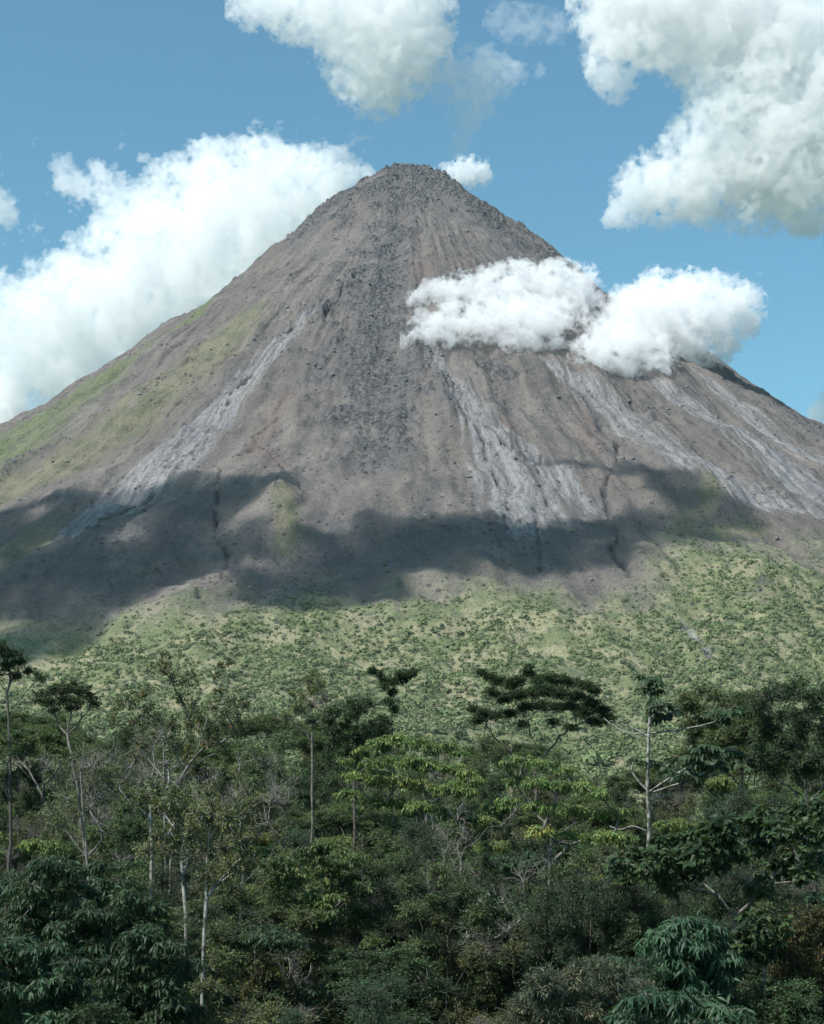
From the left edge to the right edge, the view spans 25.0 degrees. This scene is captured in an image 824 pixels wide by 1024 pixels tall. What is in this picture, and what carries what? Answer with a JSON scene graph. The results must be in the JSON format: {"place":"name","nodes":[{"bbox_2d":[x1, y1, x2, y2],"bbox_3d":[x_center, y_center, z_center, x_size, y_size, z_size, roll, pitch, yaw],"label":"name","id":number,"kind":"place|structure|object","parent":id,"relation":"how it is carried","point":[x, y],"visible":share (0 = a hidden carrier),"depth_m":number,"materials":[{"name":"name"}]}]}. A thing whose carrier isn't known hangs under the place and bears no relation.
{"place":"outdoors","nodes":[
{"label":"outdoors","id":0,"kind":"place"},
{"bbox_2d":[0,162,823,879],"bbox_3d":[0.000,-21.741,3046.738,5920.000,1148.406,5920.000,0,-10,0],"label":"volcano","id":1,"kind":"structure","parent":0,"point":[522,410],"depth_m":1982.24},
{"bbox_2d":[0,470,823,866],"bbox_3d":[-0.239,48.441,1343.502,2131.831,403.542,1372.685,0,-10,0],"label":"slope bushes","id":2,"kind":"object","parent":1,"relation":"on","point":[598,752],"visible":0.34,"depth_m":1476.78,"materials":[{"name":"green plant"}]},
{"bbox_2d":[0,162,823,635],"bbox_3d":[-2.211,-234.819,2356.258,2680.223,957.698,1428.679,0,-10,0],"label":"boulders","id":3,"kind":"object","parent":1,"relation":"on","point":[382,346],"visible":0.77,"depth_m":2397.39,"materials":[{"name":"grey stone"}]},
{"bbox_2d":[0,0,823,423],"label":"sky","id":4,"kind":"structure","parent":0,"point":[671,151],"materials":[{"name":"blue"}]},
{"bbox_3d":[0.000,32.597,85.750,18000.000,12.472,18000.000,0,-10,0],"label":"ground","id":5,"kind":"structure","parent":0,"visible":0},
{"bbox_2d":[0,638,46,916],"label":"umbrella tree","id":6,"kind":"object","parent":5,"relation":"on","point":[6,665],"visible":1,"depth_m":111.22,"materials":[{"name":"green plant"}]},
{"bbox_2d":[0,760,60,869],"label":"broadleaf tree","id":7,"kind":"object","parent":5,"relation":"on","point":[28,798],"visible":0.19,"depth_m":160.14,"materials":[{"name":"green plant"}]},
{"bbox_2d":[0,710,70,803],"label":"feathery tree","id":8,"kind":"object","parent":5,"relation":"on","point":[22,719],"visible":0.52,"depth_m":222.76,"materials":[{"name":"green plant"}]},
{"bbox_2d":[0,837,73,906],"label":"layered tree","id":9,"kind":"object","parent":5,"relation":"on","point":[33,846],"visible":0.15,"depth_m":98.36,"materials":[{"name":"green plant"}]},
{"bbox_2d":[0,793,91,907],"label":"olive tree","id":10,"kind":"object","parent":5,"relation":"on","point":[21,827],"visible":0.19,"depth_m":138.20,"materials":[{"name":"green plant"}]},
{"bbox_2d":[0,720,103,858],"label":"feathery tree","id":11,"kind":"object","parent":5,"relation":"on","point":[50,738],"visible":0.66,"depth_m":156.50,"materials":[{"name":"green plant"}]},
{"bbox_2d":[0,929,105,1023],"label":"hanging leaf tree","id":12,"kind":"object","parent":5,"relation":"on","point":[37,970],"visible":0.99,"depth_m":63.43,"materials":[{"name":"green plant"}]},
{"bbox_2d":[30,679,102,879],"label":"umbrella tree","id":13,"kind":"object","parent":5,"relation":"on","point":[69,689],"visible":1,"depth_m":117.57,"materials":[{"name":"green plant"}]},
{"bbox_2d":[28,736,130,957],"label":"bare tree","id":14,"kind":"object","parent":5,"relation":"on","point":[80,758],"visible":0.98,"depth_m":95.27,"materials":[{"name":"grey plant"}]},
{"bbox_2d":[55,742,112,863],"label":"slender tree","id":15,"kind":"object","parent":5,"relation":"on","point":[92,780],"visible":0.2,"depth_m":146.03,"materials":[{"name":"green plant"}]},
{"bbox_2d":[0,854,174,989],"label":"hanging leaf tree","id":16,"kind":"object","parent":5,"relation":"on","point":[37,890],"visible":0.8,"depth_m":73.41,"materials":[{"name":"green plant"}]},
{"bbox_2d":[22,812,153,918],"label":"broadleaf tree","id":17,"kind":"object","parent":5,"relation":"on","point":[124,833],"visible":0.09,"depth_m":126.26,"materials":[{"name":"green plant"}]},
{"bbox_2d":[0,854,181,929],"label":"broadleaf tree","id":18,"kind":"object","parent":5,"relation":"on","point":[136,866],"visible":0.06,"depth_m":103.66,"materials":[{"name":"green plant"}]},
{"bbox_2d":[51,738,141,862],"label":"broadleaf tree","id":19,"kind":"object","parent":5,"relation":"on","point":[102,744],"visible":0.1,"depth_m":169.77,"materials":[{"name":"green plant"}]},
{"bbox_2d":[46,724,149,859],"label":"broadleaf tree","id":20,"kind":"object","parent":5,"relation":"on","point":[121,744],"visible":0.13,"depth_m":211.13,"materials":[{"name":"green plant"}]},
{"bbox_2d":[43,989,180,1023],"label":"broadleaf tree","id":21,"kind":"object","parent":5,"relation":"on","point":[91,1012],"visible":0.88,"depth_m":62.14,"materials":[{"name":"green plant"}]},
{"bbox_2d":[75,784,189,934],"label":"broadleaf tree","id":22,"kind":"object","parent":5,"relation":"on","point":[120,809],"visible":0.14,"depth_m":129.19,"materials":[{"name":"green plant"}]},
{"bbox_2d":[89,920,207,1023],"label":"hanging leaf tree","id":23,"kind":"object","parent":5,"relation":"on","point":[161,1003],"visible":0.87,"depth_m":67.41,"materials":[{"name":"green plant"}]},
{"bbox_2d":[112,725,191,899],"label":"crooked tree","id":24,"kind":"object","parent":5,"relation":"on","point":[179,766],"visible":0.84,"depth_m":95.19,"materials":[{"name":"green plant"}]},
{"bbox_2d":[107,648,203,889],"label":"sparse tree","id":25,"kind":"object","parent":5,"relation":"on","point":[142,695],"visible":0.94,"depth_m":107.33,"materials":[{"name":"green plant"}]},
{"bbox_2d":[94,738,223,897],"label":"twiggy tree","id":26,"kind":"object","parent":5,"relation":"on","point":[156,750],"visible":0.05,"depth_m":142.25,"materials":[{"name":"green plant"}]},
{"bbox_2d":[123,771,224,989],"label":"pale trunk tree","id":27,"kind":"object","parent":5,"relation":"on","point":[172,795],"visible":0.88,"depth_m":80.71,"materials":[{"name":"green plant"}]},
{"bbox_2d":[141,815,218,937],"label":"olive tree","id":28,"kind":"object","parent":5,"relation":"on","point":[158,823],"visible":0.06,"depth_m":122.39,"materials":[{"name":"green plant"}]},
{"bbox_2d":[88,903,275,1023],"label":"broadleaf tree","id":29,"kind":"object","parent":5,"relation":"on","point":[222,960],"visible":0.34,"depth_m":77.85,"materials":[{"name":"green plant"}]},
{"bbox_2d":[109,858,258,1023],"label":"fine leaf tree","id":30,"kind":"object","parent":5,"relation":"on","point":[160,876],"visible":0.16,"depth_m":100.15,"materials":[{"name":"green plant"}]},
{"bbox_2d":[111,893,269,1023],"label":"fine leaf tree","id":31,"kind":"object","parent":5,"relation":"on","point":[219,915],"visible":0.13,"depth_m":87.75,"materials":[{"name":"green plant"}]},
{"bbox_2d":[145,705,250,864],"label":"broadleaf tree","id":32,"kind":"object","parent":5,"relation":"on","point":[209,730],"visible":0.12,"depth_m":173.09,"materials":[{"name":"green plant"}]},
{"bbox_2d":[168,657,251,904],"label":"sparse tree","id":33,"kind":"object","parent":5,"relation":"on","point":[193,755],"visible":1,"depth_m":102.99,"materials":[{"name":"green plant"}]},
{"bbox_2d":[172,792,261,1019],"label":"pale trunk tree","id":34,"kind":"object","parent":5,"relation":"on","point":[239,837],"visible":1,"depth_m":72.64,"materials":[{"name":"green plant"}]},
{"bbox_2d":[165,738,272,798],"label":"feathery tree","id":35,"kind":"object","parent":5,"relation":"on","point":[204,753],"visible":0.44,"depth_m":171.12,"materials":[{"name":"green plant"}]},
{"bbox_2d":[191,740,302,971],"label":"tree","id":36,"kind":"object","parent":5,"relation":"on","point":[273,799],"visible":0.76,"depth_m":98.94,"materials":[{"name":"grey plant"}]},
{"bbox_2d":[193,844,305,1002],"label":"layered tree","id":37,"kind":"object","parent":5,"relation":"on","point":[264,852],"visible":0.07,"depth_m":99.29,"materials":[{"name":"green plant"}]},
{"bbox_2d":[182,974,327,1023],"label":"olive tree","id":38,"kind":"object","parent":5,"relation":"on","point":[248,1015],"visible":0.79,"depth_m":66.21,"materials":[{"name":"green plant"}]},
{"bbox_2d":[208,713,306,825],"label":"feathery tree","id":39,"kind":"object","parent":5,"relation":"on","point":[256,725],"visible":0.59,"depth_m":215.66,"materials":[{"name":"green plant"}]},
{"bbox_2d":[171,858,355,1023],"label":"broadleaf tree","id":40,"kind":"object","parent":5,"relation":"on","point":[301,922],"visible":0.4,"depth_m":86.12,"materials":[{"name":"green plant"}]},
{"bbox_2d":[204,922,322,1012],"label":"hanging leaf tree","id":41,"kind":"object","parent":5,"relation":"on","point":[269,938],"visible":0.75,"depth_m":77.99,"materials":[{"name":"green plant"}]},
{"bbox_2d":[227,957,305,1023],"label":"column tree","id":42,"kind":"object","parent":5,"relation":"on","point":[246,985],"visible":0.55,"depth_m":77.73,"materials":[{"name":"green plant"}]},
{"bbox_2d":[223,728,325,869],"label":"broadleaf tree","id":43,"kind":"object","parent":5,"relation":"on","point":[280,742],"visible":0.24,"depth_m":161.11,"materials":[{"name":"green plant"}]},
{"bbox_2d":[230,825,340,978],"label":"fine leaf tree","id":44,"kind":"object","parent":5,"relation":"on","point":[297,839],"visible":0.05,"depth_m":118.61,"materials":[{"name":"green plant"}]},
{"bbox_2d":[256,753,350,887],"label":"broadleaf tree","id":45,"kind":"object","parent":5,"relation":"on","point":[331,767],"visible":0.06,"depth_m":171.59,"materials":[{"name":"green plant"}]},
{"bbox_2d":[276,669,340,845],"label":"pointed tree","id":46,"kind":"object","parent":5,"relation":"on","point":[301,710],"visible":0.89,"depth_m":131.24,"materials":[{"name":"green plant"}]},
{"bbox_2d":[251,838,380,983],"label":"layered tree","id":47,"kind":"object","parent":5,"relation":"on","point":[352,883],"visible":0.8,"depth_m":87.61,"materials":[{"name":"green plant"}]},
{"bbox_2d":[266,723,365,829],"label":"feathery tree","id":48,"kind":"object","parent":5,"relation":"on","point":[302,741],"visible":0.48,"depth_m":189.88,"materials":[{"name":"green plant"}]},
{"bbox_2d":[268,891,374,1006],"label":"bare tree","id":49,"kind":"object","parent":5,"relation":"on","point":[289,956],"visible":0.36,"depth_m":86.38,"materials":[{"name":"grey plant"}]},
{"bbox_2d":[273,769,375,944],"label":"broadleaf tree","id":50,"kind":"object","parent":5,"relation":"on","point":[330,781],"visible":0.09,"depth_m":151.95,"materials":[{"name":"green plant"}]},
{"bbox_2d":[266,801,402,943],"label":"feathery tree","id":51,"kind":"object","parent":5,"relation":"on","point":[334,815],"visible":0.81,"depth_m":133.36,"materials":[{"name":"green plant"}]},
{"bbox_2d":[269,967,416,1023],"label":"fine leaf tree","id":52,"kind":"object","parent":5,"relation":"on","point":[379,995],"visible":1,"depth_m":63.12,"materials":[{"name":"green plant"}]},
{"bbox_2d":[231,941,463,1023],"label":"broadleaf tree","id":53,"kind":"object","parent":5,"relation":"on","point":[412,965],"visible":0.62,"depth_m":80.18,"materials":[{"name":"green plant"}]},
{"bbox_2d":[279,879,422,1022],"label":"olive tree","id":54,"kind":"object","parent":5,"relation":"on","point":[353,936],"visible":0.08,"depth_m":91.35,"materials":[{"name":"green plant"}]},
{"bbox_2d":[317,693,398,928],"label":"leafy tree","id":55,"kind":"object","parent":5,"relation":"on","point":[350,704],"visible":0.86,"depth_m":125.25,"materials":[{"name":"green plant"}]},
{"bbox_2d":[270,858,450,1023],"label":"broadleaf tree","id":56,"kind":"object","parent":5,"relation":"on","point":[375,872],"visible":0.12,"depth_m":93.02,"materials":[{"name":"green plant"}]},
{"bbox_2d":[365,666,418,878],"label":"open tree","id":57,"kind":"object","parent":5,"relation":"on","point":[403,676],"visible":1,"depth_m":127.51,"materials":[{"name":"green plant"}]},
{"bbox_2d":[348,768,445,929],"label":"broadleaf tree","id":58,"kind":"object","parent":5,"relation":"on","point":[378,793],"visible":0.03,"depth_m":141.87,"materials":[{"name":"green plant"}]},
{"bbox_2d":[332,732,481,931],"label":"layered tree","id":59,"kind":"object","parent":5,"relation":"on","point":[431,748],"visible":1,"depth_m":102.37,"materials":[{"name":"green plant"}]},
{"bbox_2d":[358,808,459,948],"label":"broadleaf tree","id":60,"kind":"object","parent":5,"relation":"on","point":[385,845],"visible":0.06,"depth_m":127.33,"materials":[{"name":"green plant"}]},
{"bbox_2d":[356,778,466,932],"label":"broadleaf tree","id":61,"kind":"object","parent":5,"relation":"on","point":[402,794],"visible":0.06,"depth_m":137.00,"materials":[{"name":"green plant"}]},
{"bbox_2d":[333,871,499,1023],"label":"fine leaf tree","id":62,"kind":"object","parent":5,"relation":"on","point":[386,925],"visible":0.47,"depth_m":86.87,"materials":[{"name":"green plant"}]},
{"bbox_2d":[345,859,522,1023],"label":"broadleaf tree","id":63,"kind":"object","parent":5,"relation":"on","point":[439,871],"visible":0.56,"depth_m":85.72,"materials":[{"name":"green plant"}]},
{"bbox_2d":[380,818,496,1001],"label":"broadleaf tree","id":64,"kind":"object","parent":5,"relation":"on","point":[466,859],"visible":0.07,"depth_m":110.48,"materials":[{"name":"green plant"}]},
{"bbox_2d":[365,816,526,1016],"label":"fine leaf tree","id":65,"kind":"object","parent":5,"relation":"on","point":[424,843],"visible":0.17,"depth_m":93.33,"materials":[{"name":"green plant"}]},
{"bbox_2d":[419,803,480,879],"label":"hanging leaf tree","id":66,"kind":"object","parent":5,"relation":"on","point":[473,818],"visible":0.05,"depth_m":119.98,"materials":[{"name":"green plant"}]},
{"bbox_2d":[450,774,503,866],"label":"layered tree","id":67,"kind":"object","parent":5,"relation":"on","point":[484,821],"visible":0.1,"depth_m":150.93,"materials":[{"name":"green plant"}]},
{"bbox_2d":[444,769,524,882],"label":"broadleaf tree","id":68,"kind":"object","parent":5,"relation":"on","point":[485,790],"visible":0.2,"depth_m":170.18,"materials":[{"name":"green plant"}]},
{"bbox_2d":[448,735,532,853],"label":"broadleaf tree","id":69,"kind":"object","parent":5,"relation":"on","point":[480,764],"visible":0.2,"depth_m":192.39,"materials":[{"name":"green plant"}]},
{"bbox_2d":[451,882,530,1015],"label":"pale trunk tree","id":70,"kind":"object","parent":5,"relation":"on","point":[469,928],"visible":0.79,"depth_m":85.51,"materials":[{"name":"green plant"}]},
{"bbox_2d":[400,798,606,973],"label":"bare tree","id":71,"kind":"object","parent":5,"relation":"on","point":[524,879],"visible":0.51,"depth_m":94.95,"materials":[{"name":"grey plant"}]},
{"bbox_2d":[425,879,587,1023],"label":"broadleaf tree","id":72,"kind":"object","parent":5,"relation":"on","point":[507,979],"visible":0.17,"depth_m":87.06,"materials":[{"name":"green plant"}]},
{"bbox_2d":[462,738,552,830],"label":"feathery tree","id":73,"kind":"object","parent":5,"relation":"on","point":[525,750],"visible":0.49,"depth_m":230.35,"materials":[{"name":"green plant"}]},
{"bbox_2d":[471,800,552,935],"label":"layered tree","id":74,"kind":"object","parent":5,"relation":"on","point":[489,845],"visible":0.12,"depth_m":130.20,"materials":[{"name":"green plant"}]},
{"bbox_2d":[434,901,605,1023],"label":"olive tree","id":75,"kind":"object","parent":5,"relation":"on","point":[479,950],"visible":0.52,"depth_m":83.83,"materials":[{"name":"green plant"}]},
{"bbox_2d":[475,850,580,1014],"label":"hanging leaf tree","id":76,"kind":"object","parent":5,"relation":"on","point":[507,862],"visible":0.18,"depth_m":98.85,"materials":[{"name":"green plant"}]},
{"bbox_2d":[465,831,593,994],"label":"broadleaf tree","id":77,"kind":"object","parent":5,"relation":"on","point":[513,844],"visible":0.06,"depth_m":106.98,"materials":[{"name":"green plant"}]},
{"bbox_2d":[463,663,621,897],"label":"umbrella tree","id":78,"kind":"object","parent":5,"relation":"on","point":[511,684],"visible":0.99,"depth_m":135.34,"materials":[{"name":"green plant"}]},
{"bbox_2d":[493,754,631,939],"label":"layered tree","id":79,"kind":"object","parent":5,"relation":"on","point":[544,784],"visible":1,"depth_m":96.20,"materials":[{"name":"green plant"}]},
{"bbox_2d":[508,846,631,1022],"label":"broadleaf tree","id":80,"kind":"object","parent":5,"relation":"on","point":[582,860],"visible":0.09,"depth_m":92.03,"materials":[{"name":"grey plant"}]},
{"bbox_2d":[495,951,658,1023],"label":"willowy shrub","id":81,"kind":"object","parent":5,"relation":"on","point":[576,1003],"visible":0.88,"depth_m":60.91,"materials":[{"name":"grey plant"}]},
{"bbox_2d":[507,794,652,875],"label":"feathery tree","id":82,"kind":"object","parent":5,"relation":"on","point":[525,818],"visible":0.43,"depth_m":128.36,"materials":[{"name":"green plant"}]},
{"bbox_2d":[516,869,666,966],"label":"fine leaf tree","id":83,"kind":"object","parent":5,"relation":"on","point":[561,944],"visible":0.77,"depth_m":81.54,"materials":[{"name":"green plant"}]},
{"bbox_2d":[589,955,668,983],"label":"hanging leaf tree","id":84,"kind":"object","parent":5,"relation":"on","point":[643,966],"visible":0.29,"depth_m":67.38,"materials":[{"name":"green plant"}]},
{"bbox_2d":[601,766,707,813],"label":"feathery tree","id":85,"kind":"object","parent":5,"relation":"on","point":[627,780],"visible":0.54,"depth_m":172.66,"materials":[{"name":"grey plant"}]},
{"bbox_2d":[601,984,757,1023],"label":"weeping tree","id":86,"kind":"object","parent":5,"relation":"on","point":[654,1006],"visible":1,"depth_m":56.89,"materials":[{"name":"green plant"}]},
{"bbox_2d":[603,675,756,847],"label":"cecropia tree","id":87,"kind":"object","parent":5,"relation":"on","point":[674,770],"visible":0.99,"depth_m":117.08,"materials":[{"name":"green plant"}]},
{"bbox_2d":[650,779,710,897],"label":"olive tree","id":88,"kind":"object","parent":5,"relation":"on","point":[674,801],"visible":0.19,"depth_m":169.39,"materials":[{"name":"green plant"}]},
{"bbox_2d":[628,909,747,1001],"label":"weeping tree","id":89,"kind":"object","parent":5,"relation":"on","point":[688,951],"visible":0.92,"depth_m":69.34,"materials":[{"name":"green plant"}]},
{"bbox_2d":[589,907,802,1023],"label":"broadleaf tree","id":90,"kind":"object","parent":5,"relation":"on","point":[642,927],"visible":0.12,"depth_m":78.97,"materials":[{"name":"green plant"}]},
{"bbox_2d":[602,796,823,1000],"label":"leaf tree","id":91,"kind":"object","parent":5,"relation":"on","point":[763,829],"visible":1,"depth_m":77.25,"materials":[{"name":"green plant"}]},
{"bbox_2d":[657,861,768,1003],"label":"fine leaf tree","id":92,"kind":"object","parent":5,"relation":"on","point":[682,904],"visible":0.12,"depth_m":86.31,"materials":[{"name":"green plant"}]},
{"bbox_2d":[667,757,762,898],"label":"broadleaf tree","id":93,"kind":"object","parent":5,"relation":"on","point":[709,803],"visible":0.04,"depth_m":143.93,"materials":[{"name":"green plant"}]},
{"bbox_2d":[669,681,775,875],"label":"feathery tree","id":94,"kind":"object","parent":5,"relation":"on","point":[720,735],"visible":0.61,"depth_m":127.19,"materials":[{"name":"green plant"}]},
{"bbox_2d":[658,784,823,1017],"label":"fine leaf tree","id":95,"kind":"object","parent":5,"relation":"on","point":[738,804],"visible":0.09,"depth_m":94.08,"materials":[{"name":"green plant"}]},
{"bbox_2d":[687,876,818,1020],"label":"broadleaf tree","id":96,"kind":"object","parent":5,"relation":"on","point":[714,900],"visible":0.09,"depth_m":89.58,"materials":[{"name":"green plant"}]},
{"bbox_2d":[727,908,796,1023],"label":"leaf tree","id":97,"kind":"object","parent":5,"relation":"on","point":[756,930],"visible":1,"depth_m":70.21,"materials":[{"name":"green plant"}]},
{"bbox_2d":[715,973,823,1023],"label":"broadleaf tree","id":98,"kind":"object","parent":5,"relation":"on","point":[794,996],"visible":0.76,"depth_m":69.23,"materials":[{"name":"green plant"}]},
{"bbox_2d":[726,786,823,824],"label":"feathery tree","id":99,"kind":"object","parent":5,"relation":"on","point":[797,790],"visible":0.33,"depth_m":139.10,"materials":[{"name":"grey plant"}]},
{"bbox_2d":[740,675,823,892],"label":"feathery tree","id":100,"kind":"object","parent":5,"relation":"on","point":[806,763],"visible":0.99,"depth_m":118.98,"materials":[{"name":"green plant"}]},
{"bbox_2d":[752,744,823,912],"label":"broadleaf tree","id":101,"kind":"object","parent":5,"relation":"on","point":[769,785],"visible":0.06,"depth_m":140.00,"materials":[{"name":"green plant"}]},
{"bbox_2d":[761,900,823,1023],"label":"column tree","id":102,"kind":"object","parent":5,"relation":"on","point":[806,919],"visible":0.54,"depth_m":72.01,"materials":[{"name":"green plant"}]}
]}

